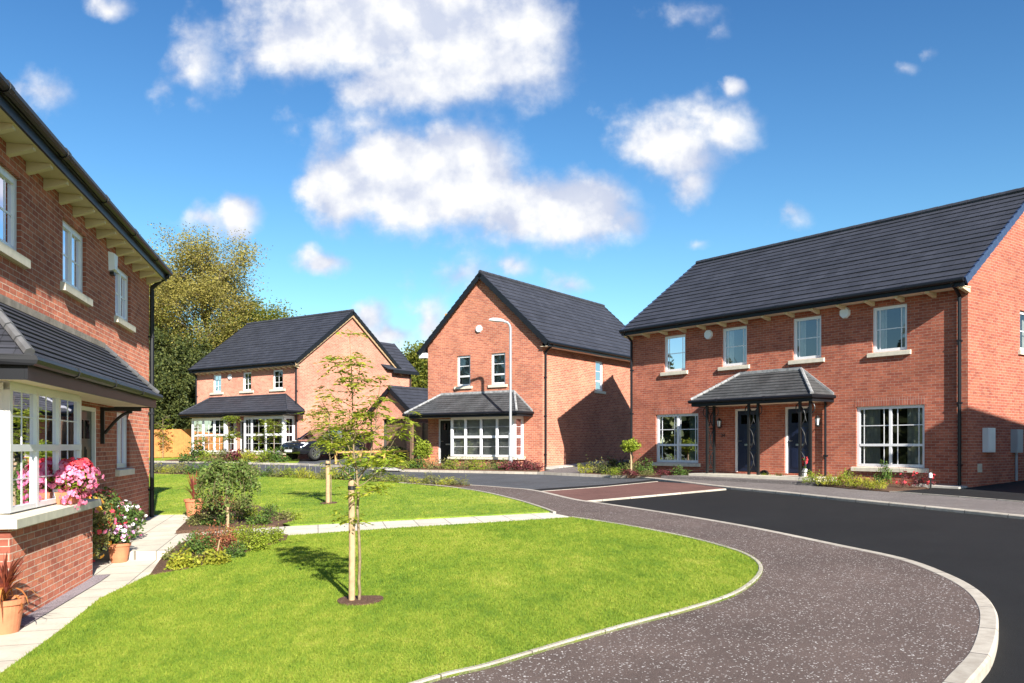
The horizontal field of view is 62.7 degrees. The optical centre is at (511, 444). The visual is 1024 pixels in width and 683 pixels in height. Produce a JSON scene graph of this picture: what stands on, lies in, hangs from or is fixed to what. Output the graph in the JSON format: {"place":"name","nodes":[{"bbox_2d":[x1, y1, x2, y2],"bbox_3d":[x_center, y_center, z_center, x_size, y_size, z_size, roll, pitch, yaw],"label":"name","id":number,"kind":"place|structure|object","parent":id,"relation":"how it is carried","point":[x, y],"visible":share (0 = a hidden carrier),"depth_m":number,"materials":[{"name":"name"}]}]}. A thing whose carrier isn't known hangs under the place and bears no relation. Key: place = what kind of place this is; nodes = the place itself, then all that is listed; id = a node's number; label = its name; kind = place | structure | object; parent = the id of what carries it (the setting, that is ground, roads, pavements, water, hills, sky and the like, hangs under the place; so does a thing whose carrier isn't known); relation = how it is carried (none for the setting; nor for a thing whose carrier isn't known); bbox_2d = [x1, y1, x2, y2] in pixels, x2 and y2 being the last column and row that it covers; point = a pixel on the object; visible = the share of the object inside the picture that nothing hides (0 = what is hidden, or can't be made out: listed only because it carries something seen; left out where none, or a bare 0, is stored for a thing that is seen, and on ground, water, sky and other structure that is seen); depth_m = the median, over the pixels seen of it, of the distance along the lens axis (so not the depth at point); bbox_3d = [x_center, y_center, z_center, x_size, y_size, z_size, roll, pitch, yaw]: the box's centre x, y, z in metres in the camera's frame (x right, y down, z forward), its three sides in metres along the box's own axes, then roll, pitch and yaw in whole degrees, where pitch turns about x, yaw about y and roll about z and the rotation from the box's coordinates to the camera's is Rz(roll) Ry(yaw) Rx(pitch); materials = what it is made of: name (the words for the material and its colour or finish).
{"place":"outdoors","nodes":[
{"label":"outdoors","id":0,"kind":"place"},
{"bbox_2d":[0,560,158,671],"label":"path","id":1,"kind":"structure","parent":0,"point":[31,636],"depth_m":9.19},
{"bbox_2d":[0,551,53,634],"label":"potted cordyline","id":2,"kind":"object","parent":1,"relation":"on","point":[11,608],"visible":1,"depth_m":8.05,"materials":[{"name":"ceramic"}]},
{"bbox_2d":[20,574,109,625],"bbox_3d":[-5.325,1.789,9.918,0.299,0.025,3.303,0,0,-12],"label":"gravel margin","id":3,"kind":"object","parent":1,"relation":"on","point":[58,601],"visible":0.7,"depth_m":9.76,"materials":[{"name":"gravel"}]},
{"bbox_2d":[84,489,116,561],"bbox_3d":[-6.010,1.152,12.009,0.602,1.060,0.768,0,0,0],"label":"flowering shrub","id":4,"kind":"object","parent":1,"relation":"on","point":[98,512],"visible":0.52,"depth_m":12.04,"materials":[{"name":"green plant"}]},
{"bbox_2d":[91,486,126,550],"bbox_3d":[-6.260,1.127,12.814,0.545,1.001,1.148,0,0,0],"label":"flowering shrub","id":5,"kind":"object","parent":1,"relation":"on","point":[113,500],"visible":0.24,"depth_m":12.95,"materials":[{"name":"green plant"}]},
{"bbox_2d":[99,522,137,562],"bbox_3d":[-5.932,1.466,12.659,0.563,0.594,0.502,0,0,0],"label":"flower pot","id":6,"kind":"object","parent":1,"relation":"on","point":[118,551],"visible":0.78,"depth_m":12.56,"materials":[{"name":"ceramic"}]},
{"bbox_2d":[149,457,299,462],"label":"verge lawn","id":7,"kind":"structure","parent":0,"point":[172,458],"depth_m":46.12,"materials":[{"name":"green plant"}]},
{"bbox_2d":[149,350,182,429],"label":"evergreen bush","id":8,"kind":"object","parent":7,"relation":"on","point":[163,382],"visible":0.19,"depth_m":51.77,"materials":[{"name":"green plant"}]},
{"bbox_2d":[149,429,191,457],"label":"timber fence","id":9,"kind":"object","parent":7,"relation":"on","point":[176,437],"visible":0.19,"depth_m":49.97,"materials":[{"name":"orange wood"}]},
{"bbox_2d":[165,458,282,461],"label":"planting bed","id":10,"kind":"object","parent":7,"relation":"on","point":[213,459],"visible":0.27,"depth_m":44.72,"materials":[{"name":"brown soil"}]},
{"bbox_2d":[175,440,208,460],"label":"shrub","id":11,"kind":"object","parent":10,"relation":"on","point":[193,455],"visible":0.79,"depth_m":44.49,"materials":[{"name":"green plant"}]},
{"bbox_2d":[215,415,241,451],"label":"sapling","id":12,"kind":"object","parent":10,"relation":"on","point":[229,419],"visible":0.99,"depth_m":44.06,"materials":[{"name":"green plant"}]},
{"bbox_2d":[247,447,274,461],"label":"shrub","id":13,"kind":"object","parent":10,"relation":"on","point":[261,455],"visible":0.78,"depth_m":42.24,"materials":[{"name":"green plant"}]},
{"bbox_2d":[259,418,289,440],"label":"sapling","id":14,"kind":"object","parent":10,"relation":"on","point":[271,423],"visible":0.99,"depth_m":42.24,"materials":[{"name":"green plant"}]},
{"bbox_2d":[265,446,292,461],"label":"shrub","id":15,"kind":"object","parent":10,"relation":"on","point":[278,457],"visible":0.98,"depth_m":41.93,"materials":[{"name":"green plant"}]},
{"bbox_2d":[176,502,291,533],"bbox_3d":[-5.761,1.512,18.013,2.008,0.242,5.661,0,0,-15],"label":"planting bed","id":16,"kind":"object","parent":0,"point":[184,528],"visible":0.37,"depth_m":15.73,"materials":[{"name":"brown plant"}]},
{"bbox_2d":[183,510,211,525],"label":"shrub","id":17,"kind":"object","parent":16,"relation":"on","point":[195,518],"visible":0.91,"depth_m":15.87,"materials":[{"name":"green plant"}]},
{"bbox_2d":[183,491,242,520],"bbox_3d":[-5.865,1.190,16.689,1.005,0.704,1.269,0,0,44],"label":"shrub","id":18,"kind":"object","parent":16,"relation":"on","point":[208,510],"visible":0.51,"depth_m":16.56,"materials":[{"name":"green plant"}]},
{"bbox_2d":[199,511,234,525],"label":"shrub","id":19,"kind":"object","parent":16,"relation":"on","point":[218,521],"visible":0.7,"depth_m":15.71,"materials":[{"name":"green plant"}]},
{"bbox_2d":[191,457,263,526],"bbox_3d":[-5.239,0.918,15.475,1.302,1.401,1.348,0,0,0],"label":"weeping tree","id":20,"kind":"object","parent":16,"relation":"on","point":[214,475],"visible":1,"depth_m":15.30,"materials":[{"name":"green plant"}]},
{"bbox_2d":[229,503,265,519],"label":"shrub","id":21,"kind":"object","parent":16,"relation":"on","point":[247,513],"visible":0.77,"depth_m":16.70,"materials":[{"name":"green plant"}]},
{"bbox_2d":[244,513,272,524],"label":"shrub","id":22,"kind":"object","parent":16,"relation":"on","point":[258,520],"visible":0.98,"depth_m":15.79,"materials":[{"name":"green plant"}]},
{"bbox_2d":[255,502,280,516],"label":"shrub","id":23,"kind":"object","parent":16,"relation":"on","point":[267,511],"visible":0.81,"depth_m":16.98,"materials":[{"name":"green plant"}]},
{"bbox_2d":[149,469,469,487],"bbox_3d":[-10.406,1.174,32.018,23.303,0.292,2.493,0,0,36],"label":"planting bed","id":24,"kind":"object","parent":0,"point":[453,485],"visible":0.19,"depth_m":27.30,"materials":[{"name":"brown plant"}]},
{"bbox_2d":[94,513,567,559],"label":"garden path","id":25,"kind":"structure","parent":0,"point":[156,538],"depth_m":15.36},
{"bbox_2d":[113,500,147,538],"bbox_3d":[-6.441,1.252,13.929,0.664,0.711,0.923,0,0,0],"label":"flowering shrub","id":26,"kind":"object","parent":25,"relation":"on","point":[135,517],"visible":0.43,"depth_m":13.91,"materials":[{"name":"green plant"}]},
{"bbox_2d":[178,471,209,514],"bbox_3d":[-6.665,0.996,17.564,0.866,1.004,0.744,0,0,22],"label":"potted cordyline","id":27,"kind":"object","parent":25,"relation":"on","point":[189,503],"visible":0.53,"depth_m":17.62,"materials":[{"name":"ceramic"}]},
{"bbox_2d":[298,455,392,467],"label":"driveway","id":28,"kind":"structure","parent":0,"point":[318,460],"depth_m":43.19,"materials":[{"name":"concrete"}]},
{"bbox_2d":[280,427,365,459],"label":"parked car","id":29,"kind":"object","parent":28,"relation":"on","point":[294,449],"visible":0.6,"depth_m":42.74,"materials":[{"name":"black paint"}]},
{"bbox_2d":[149,473,549,525],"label":"lawn","id":30,"kind":"structure","parent":0,"point":[364,509],"depth_m":20.06,"materials":[{"name":"green plant"}]},
{"bbox_2d":[399,482,555,513],"bbox_3d":[-0.993,1.333,21.967,0.855,0.308,10.574,0,0,-25],"label":"lawn edging","id":31,"kind":"object","parent":30,"relation":"on","point":[551,511],"visible":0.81,"depth_m":20.68,"materials":[{"name":"concrete"}]},
{"bbox_2d":[0,516,762,682],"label":"front lawn","id":32,"kind":"structure","parent":0,"point":[677,580],"depth_m":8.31,"materials":[{"name":"green plant"}]},
{"bbox_2d":[150,533,287,574],"bbox_3d":[-4.482,1.625,12.599,1.634,0.222,3.940,0,0,0],"label":"planting bed","id":33,"kind":"object","parent":32,"relation":"on","point":[160,566],"visible":0.18,"depth_m":11.62,"materials":[{"name":"brown soil"}]},
{"bbox_2d":[164,543,205,569],"bbox_3d":[-4.390,1.495,11.168,0.523,0.356,0.504,0,0,-40],"label":"shrub","id":34,"kind":"object","parent":33,"relation":"on","point":[184,560],"visible":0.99,"depth_m":11.12,"materials":[{"name":"yellow plant"}]},
{"bbox_2d":[170,531,221,554],"bbox_3d":[-4.583,1.459,12.369,0.671,0.366,0.718,0,0,-40],"label":"shrub","id":35,"kind":"object","parent":33,"relation":"on","point":[199,545],"visible":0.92,"depth_m":12.28,"materials":[{"name":"green plant"}]},
{"bbox_2d":[184,516,244,550],"bbox_3d":[-4.486,1.343,12.736,0.919,0.576,1.043,0,0,-18],"label":"shrub","id":36,"kind":"object","parent":33,"relation":"on","point":[224,538],"visible":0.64,"depth_m":12.67,"materials":[{"name":"brown plant"}]},
{"bbox_2d":[197,548,232,564],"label":"shrub","id":37,"kind":"object","parent":33,"relation":"on","point":[212,557],"visible":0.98,"depth_m":11.39,"materials":[{"name":"yellow plant"}]},
{"bbox_2d":[223,540,247,557],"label":"shrub","id":38,"kind":"object","parent":33,"relation":"on","point":[235,552],"visible":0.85,"depth_m":11.95,"materials":[{"name":"green plant"}]},
{"bbox_2d":[230,518,273,551],"bbox_3d":[-3.892,1.354,12.596,0.634,0.540,0.646,0,0,-10],"label":"shrub","id":39,"kind":"object","parent":33,"relation":"on","point":[251,540],"visible":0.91,"depth_m":12.53,"materials":[{"name":"green plant"}]},
{"bbox_2d":[257,524,285,544],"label":"shrub","id":40,"kind":"object","parent":33,"relation":"on","point":[275,535],"visible":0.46,"depth_m":13.24,"materials":[{"name":"green plant"}]},
{"bbox_2d":[337,595,382,605],"bbox_3d":[-1.611,1.646,8.884,0.481,0.038,0.435,0,0,0],"label":"tree pit","id":41,"kind":"object","parent":32,"relation":"on","point":[368,599],"visible":0.9,"depth_m":8.85,"materials":[{"name":"brown soil"}]},
{"bbox_2d":[305,329,422,600],"bbox_3d":[-1.546,0.320,8.909,1.260,3.102,0.741,0,0,0],"label":"sapling","id":42,"kind":"object","parent":41,"relation":"in","point":[351,492],"visible":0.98,"depth_m":8.87,"materials":[{"name":"green plant"}]},
{"bbox_2d":[409,516,762,682],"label":"lawn edging","id":43,"kind":"object","parent":32,"relation":"on","point":[532,651],"visible":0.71,"depth_m":7.46,"materials":[{"name":"concrete"}]},
{"bbox_2d":[149,462,649,488],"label":"road","id":44,"kind":"structure","parent":0,"point":[531,481],"depth_m":29.68,"materials":[{"name":"black asphalt"}]},
{"bbox_2d":[149,461,463,472],"bbox_3d":[-12.902,0.992,41.895,27.424,0.309,1.447,0,0,36],"label":"driveway edging","id":45,"kind":"object","parent":44,"relation":"on","point":[445,471],"visible":0.44,"depth_m":39.42,"materials":[{"name":"concrete"}]},
{"bbox_2d":[464,471,626,477],"bbox_3d":[1.221,1.099,31.567,7.586,0.145,0.765,0,0,40],"label":"driveway edging","id":46,"kind":"object","parent":44,"relation":"on","point":[561,474],"visible":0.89,"depth_m":31.62,"materials":[{"name":"concrete"}]},
{"bbox_2d":[392,465,540,471],"bbox_3d":[-2.241,0.998,35.231,8.268,0.195,2.534,0,0,25],"label":"planting bed","id":47,"kind":"object","parent":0,"point":[521,470],"visible":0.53,"depth_m":33.98,"materials":[{"name":"brown plant"}]},
{"bbox_2d":[413,439,433,467],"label":"potted shrub","id":48,"kind":"object","parent":47,"relation":"on","point":[419,451],"visible":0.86,"depth_m":35.71,"materials":[{"name":"green plant"}]},
{"bbox_2d":[489,318,512,464],"bbox_3d":[-0.459,-1.986,33.593,0.982,6.177,0.280,0,0,-17],"label":"street lamp","id":49,"kind":"object","parent":47,"relation":"on","point":[510,445],"visible":0.95,"depth_m":33.65,"materials":[{"name":"metal"}]},
{"bbox_2d":[0,0,1023,357],"label":"sky","id":50,"kind":"structure","parent":0,"point":[388,154],"materials":[{"name":"blue"}]},
{"bbox_2d":[541,459,629,473],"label":"driveway","id":51,"kind":"structure","parent":0,"point":[574,469],"depth_m":33.38,"materials":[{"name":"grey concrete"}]},
{"bbox_2d":[585,469,688,477],"bbox_3d":[4.346,1.039,30.458,2.890,0.220,7.080,0,0,-30],"label":"planting bed","id":52,"kind":"object","parent":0,"point":[652,475],"visible":0.19,"depth_m":28.97,"materials":[{"name":"brown soil"}]},
{"bbox_2d":[620,437,641,473],"bbox_3d":[4.118,0.381,29.263,0.784,1.315,0.729,0,0,0],"label":"standard tree","id":53,"kind":"object","parent":52,"relation":"on","point":[631,445],"visible":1,"depth_m":29.16,"materials":[{"name":"green plant"}]},
{"bbox_2d":[432,485,979,682],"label":"footway","id":54,"kind":"structure","parent":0,"point":[800,610],"depth_m":7.48,"materials":[{"name":"concrete"}]},
{"bbox_2d":[661,475,820,485],"bbox_3d":[6.950,1.077,25.596,0.562,0.163,5.804,0,0,-39],"label":"porch apron","id":55,"kind":"object","parent":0,"point":[750,480],"visible":0.79,"depth_m":25.38,"materials":[{"name":"grey concrete"}]},
{"bbox_2d":[533,480,1023,682],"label":"road","id":56,"kind":"structure","parent":0,"point":[984,554],"depth_m":14.23,"materials":[{"name":"black asphalt"}]},
{"bbox_2d":[544,482,722,500],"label":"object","id":57,"kind":"object","parent":56,"relation":"on","point":[630,490],"visible":0.81,"depth_m":23.17,"materials":[{"name":"red brick"}]},
{"bbox_2d":[587,488,725,501],"bbox_3d":[3.655,1.297,21.558,5.427,0.201,0.099,0,0,-35],"label":"table edge","id":58,"kind":"object","parent":56,"relation":"on","point":[621,498],"visible":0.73,"depth_m":21.52,"materials":[{"name":"concrete"}]},
{"bbox_2d":[636,476,1023,518],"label":"kerb","id":59,"kind":"structure","parent":56,"relation":"on","point":[986,513],"depth_m":18.95,"materials":[{"name":"concrete"}]},
{"bbox_2d":[890,491,1023,501],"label":"footway edging","id":60,"kind":"object","parent":56,"relation":"on","point":[958,496],"visible":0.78,"depth_m":19.25,"materials":[{"name":"concrete"}]},
{"bbox_2d":[654,477,1023,514],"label":"footway","id":61,"kind":"structure","parent":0,"point":[1009,507],"depth_m":19.59,"materials":[{"name":"grey concrete"}]},
{"bbox_2d":[814,482,928,491],"bbox_3d":[9.563,1.149,22.818,2.070,0.194,3.416,0,0,-26],"label":"planting bed","id":62,"kind":"object","parent":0,"point":[893,487],"visible":0.4,"depth_m":21.90,"materials":[{"name":"brown plant"}]},
{"bbox_2d":[873,459,895,483],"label":"shrub","id":63,"kind":"object","parent":62,"relation":"on","point":[885,475],"visible":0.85,"depth_m":22.77,"materials":[{"name":"green plant"}]},
{"bbox_2d":[898,480,1023,500],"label":"driveway","id":64,"kind":"structure","parent":0,"point":[1010,490],"depth_m":20.48,"materials":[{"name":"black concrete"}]},
{"bbox_3d":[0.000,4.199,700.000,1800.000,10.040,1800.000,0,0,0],"label":"ground","id":65,"kind":"structure","parent":0,"visible":0},
{"bbox_2d":[0,72,172,617],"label":"brick house","id":66,"kind":"structure","parent":65,"relation":"on","point":[83,265],"depth_m":10.79,"materials":[{"name":"brick"}]},
{"bbox_2d":[0,165,30,268],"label":"window","id":67,"kind":"structure","parent":66,"relation":"in","point":[8,183],"depth_m":9.90,"materials":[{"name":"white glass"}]},
{"bbox_2d":[0,381,81,512],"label":"bay window","id":68,"kind":"structure","parent":66,"relation":"in","point":[40,427],"depth_m":9.55,"materials":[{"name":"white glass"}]},
{"bbox_2d":[60,220,92,306],"bbox_3d":[-6.503,-2.674,12.322,0.392,1.050,1.445,0,0,-10],"label":"window","id":69,"kind":"structure","parent":66,"relation":"in","point":[72,284],"depth_m":12.39,"materials":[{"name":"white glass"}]},
{"bbox_2d":[51,457,103,509],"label":"potted flowers","id":70,"kind":"object","parent":66,"relation":"on","point":[82,473],"visible":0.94,"depth_m":10.40,"materials":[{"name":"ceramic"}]},
{"bbox_2d":[81,406,95,498],"bbox_3d":[-6.581,0.436,12.914,0.100,2.050,1.000,0,0,-13],"label":"door","id":71,"kind":"structure","parent":66,"relation":"in","point":[88,414],"depth_m":13.15,"materials":[{"name":"black paint"}]},
{"bbox_2d":[114,268,135,332],"bbox_3d":[-7.190,-2.674,15.345,0.392,1.050,1.445,0,0,-10],"label":"window","id":72,"kind":"structure","parent":66,"relation":"in","point":[121,317],"depth_m":15.52,"materials":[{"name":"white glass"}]},
{"bbox_2d":[115,412,134,475],"bbox_3d":[-7.189,-0.019,15.342,0.340,1.140,1.243,0,0,-11],"label":"window","id":73,"kind":"structure","parent":66,"relation":"in","point":[121,423],"depth_m":15.58,"materials":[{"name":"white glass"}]},
{"bbox_2d":[149,323,183,361],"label":"broadleaf tree","id":74,"kind":"object","parent":65,"relation":"on","point":[161,336],"visible":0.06,"depth_m":55.23,"materials":[{"name":"green plant"}]},
{"bbox_2d":[147,238,196,353],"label":"broadleaf tree","id":75,"kind":"object","parent":65,"relation":"on","point":[157,318],"visible":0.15,"depth_m":58.79,"materials":[{"name":"green plant"}]},
{"bbox_2d":[168,364,195,451],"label":"evergreen bush","id":76,"kind":"object","parent":65,"relation":"on","point":[187,392],"visible":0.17,"depth_m":52.45,"materials":[{"name":"green plant"}]},
{"bbox_2d":[161,332,214,427],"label":"evergreen bush","id":77,"kind":"object","parent":65,"relation":"on","point":[187,356],"visible":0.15,"depth_m":53.83,"materials":[{"name":"green plant"}]},
{"bbox_2d":[149,217,272,365],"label":"broadleaf tree","id":78,"kind":"object","parent":65,"relation":"on","point":[207,287],"visible":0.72,"depth_m":57.32,"materials":[{"name":"green plant"}]},
{"bbox_2d":[227,287,301,333],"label":"broadleaf tree","id":79,"kind":"object","parent":65,"relation":"on","point":[270,312],"visible":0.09,"depth_m":61.88,"materials":[{"name":"green plant"}]},
{"bbox_2d":[178,309,418,458],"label":"double fronted house","id":80,"kind":"structure","parent":65,"relation":"on","point":[250,374],"depth_m":47.71,"materials":[{"name":"red brick"}]},
{"bbox_2d":[191,417,235,451],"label":"bay window","id":81,"kind":"structure","parent":80,"relation":"in","point":[200,426],"depth_m":48.09,"materials":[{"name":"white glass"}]},
{"bbox_2d":[239,372,253,392],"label":"window","id":82,"kind":"structure","parent":80,"relation":"in","point":[247,375],"depth_m":47.51,"materials":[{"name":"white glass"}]},
{"bbox_2d":[244,415,294,451],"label":"bay window","id":83,"kind":"structure","parent":80,"relation":"in","point":[251,443],"depth_m":45.46,"materials":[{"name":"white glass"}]},
{"bbox_2d":[368,385,427,458],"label":"garage","id":84,"kind":"structure","parent":65,"relation":"on","point":[404,398],"depth_m":45.98,"materials":[{"name":"red brick"}]},
{"bbox_2d":[387,419,406,458],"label":"garage door","id":85,"kind":"structure","parent":84,"relation":"in","point":[397,441],"depth_m":45.96,"materials":[{"name":"brown wood"}]},
{"bbox_2d":[401,330,432,387],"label":"broadleaf tree","id":86,"kind":"object","parent":65,"relation":"on","point":[420,366],"visible":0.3,"depth_m":64.73,"materials":[{"name":"green plant"}]},
{"bbox_2d":[414,423,427,457],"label":"side gate","id":87,"kind":"structure","parent":65,"relation":"on","point":[421,430],"depth_m":42.97,"materials":[{"name":"brown wood"}]},
{"bbox_2d":[402,270,629,470],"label":"gabled house","id":88,"kind":"structure","parent":65,"relation":"on","point":[570,379],"depth_m":36.87,"materials":[{"name":"red brick"}]},
{"bbox_2d":[439,419,452,462],"bbox_3d":[-2.880,-0.169,37.939,1.040,2.000,0.110,0,0,35],"label":"door","id":89,"kind":"structure","parent":88,"relation":"in","point":[444,425],"depth_m":38.05,"materials":[{"name":"black paint"}]},
{"bbox_2d":[454,355,471,388],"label":"window","id":90,"kind":"structure","parent":88,"relation":"in","point":[463,361],"depth_m":37.54,"materials":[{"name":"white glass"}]},
{"bbox_2d":[451,416,523,456],"bbox_3d":[-1.100,-0.379,36.125,3.388,1.740,0.724,0,0,35],"label":"bay window","id":91,"kind":"structure","parent":88,"relation":"in","point":[470,442],"depth_m":35.82,"materials":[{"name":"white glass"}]},
{"bbox_2d":[488,353,507,387],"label":"window","id":92,"kind":"structure","parent":88,"relation":"in","point":[498,359],"depth_m":36.44,"materials":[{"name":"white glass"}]},
{"bbox_2d":[594,361,605,393],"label":"window","id":93,"kind":"structure","parent":88,"relation":"in","point":[598,365],"depth_m":38.96,"materials":[{"name":"white glass"}]},
{"bbox_2d":[391,480,998,682],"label":"kerb","id":94,"kind":"structure","parent":65,"relation":"on","point":[975,665],"depth_m":7.43,"materials":[{"name":"concrete"}]},
{"bbox_2d":[619,187,1023,487],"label":"semi detached house","id":95,"kind":"structure","parent":65,"relation":"on","point":[866,348],"depth_m":24.56,"materials":[{"name":"red brick"}]},
{"bbox_2d":[660,334,687,375],"bbox_3d":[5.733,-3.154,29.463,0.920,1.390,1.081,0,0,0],"label":"window","id":96,"kind":"structure","parent":95,"relation":"in","point":[674,345],"depth_m":29.55,"materials":[{"name":"clear glass"}]},
{"bbox_2d":[652,413,700,466],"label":"window","id":97,"kind":"structure","parent":95,"relation":"in","point":[677,434],"depth_m":29.41,"materials":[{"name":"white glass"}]},
{"bbox_2d":[718,326,749,370],"bbox_3d":[7.331,-3.154,27.458,0.345,1.390,1.240,0,0,-37],"label":"window","id":98,"kind":"structure","parent":95,"relation":"in","point":[731,365],"depth_m":27.70,"materials":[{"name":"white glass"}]},
{"bbox_2d":[735,408,755,471],"bbox_3d":[7.620,-0.149,27.068,0.100,2.040,0.970,0,0,-37],"label":"door","id":99,"kind":"structure","parent":95,"relation":"in","point":[740,416],"depth_m":27.23,"materials":[{"name":"blue paint"}]},
{"bbox_2d":[785,406,808,472],"bbox_3d":[8.756,-0.149,25.545,0.110,2.040,0.970,0,0,-37],"label":"door","id":100,"kind":"structure","parent":95,"relation":"in","point":[791,416],"depth_m":25.71,"materials":[{"name":"blue paint"}]},
{"bbox_2d":[788,315,824,364],"bbox_3d":[8.943,-3.154,25.310,0.347,1.390,1.210,0,0,-37],"label":"window","id":101,"kind":"structure","parent":95,"relation":"in","point":[800,338],"depth_m":25.55,"materials":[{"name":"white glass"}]},
{"bbox_2d":[867,304,910,357],"bbox_3d":[10.494,-3.154,23.242,0.348,1.390,1.240,0,0,-37],"label":"window","id":102,"kind":"structure","parent":95,"relation":"in","point":[880,329],"depth_m":23.48,"materials":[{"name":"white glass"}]},
{"bbox_2d":[851,404,928,472],"bbox_3d":[10.491,-0.174,23.246,0.348,1.830,2.210,0,0,-37],"label":"window","id":103,"kind":"structure","parent":95,"relation":"in","point":[868,418],"depth_m":23.24,"materials":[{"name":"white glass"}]},
{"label":"tree pit","id":104,"kind":"structure","parent":0,"visible":0},
{"bbox_2d":[294,401,376,502],"bbox_3d":[-4.118,0.266,19.856,1.881,2.665,0.972,0,0,0],"label":"sapling","id":105,"kind":"object","parent":104,"relation":"in","point":[328,487],"visible":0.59,"depth_m":19.86,"materials":[{"name":"green plant"}]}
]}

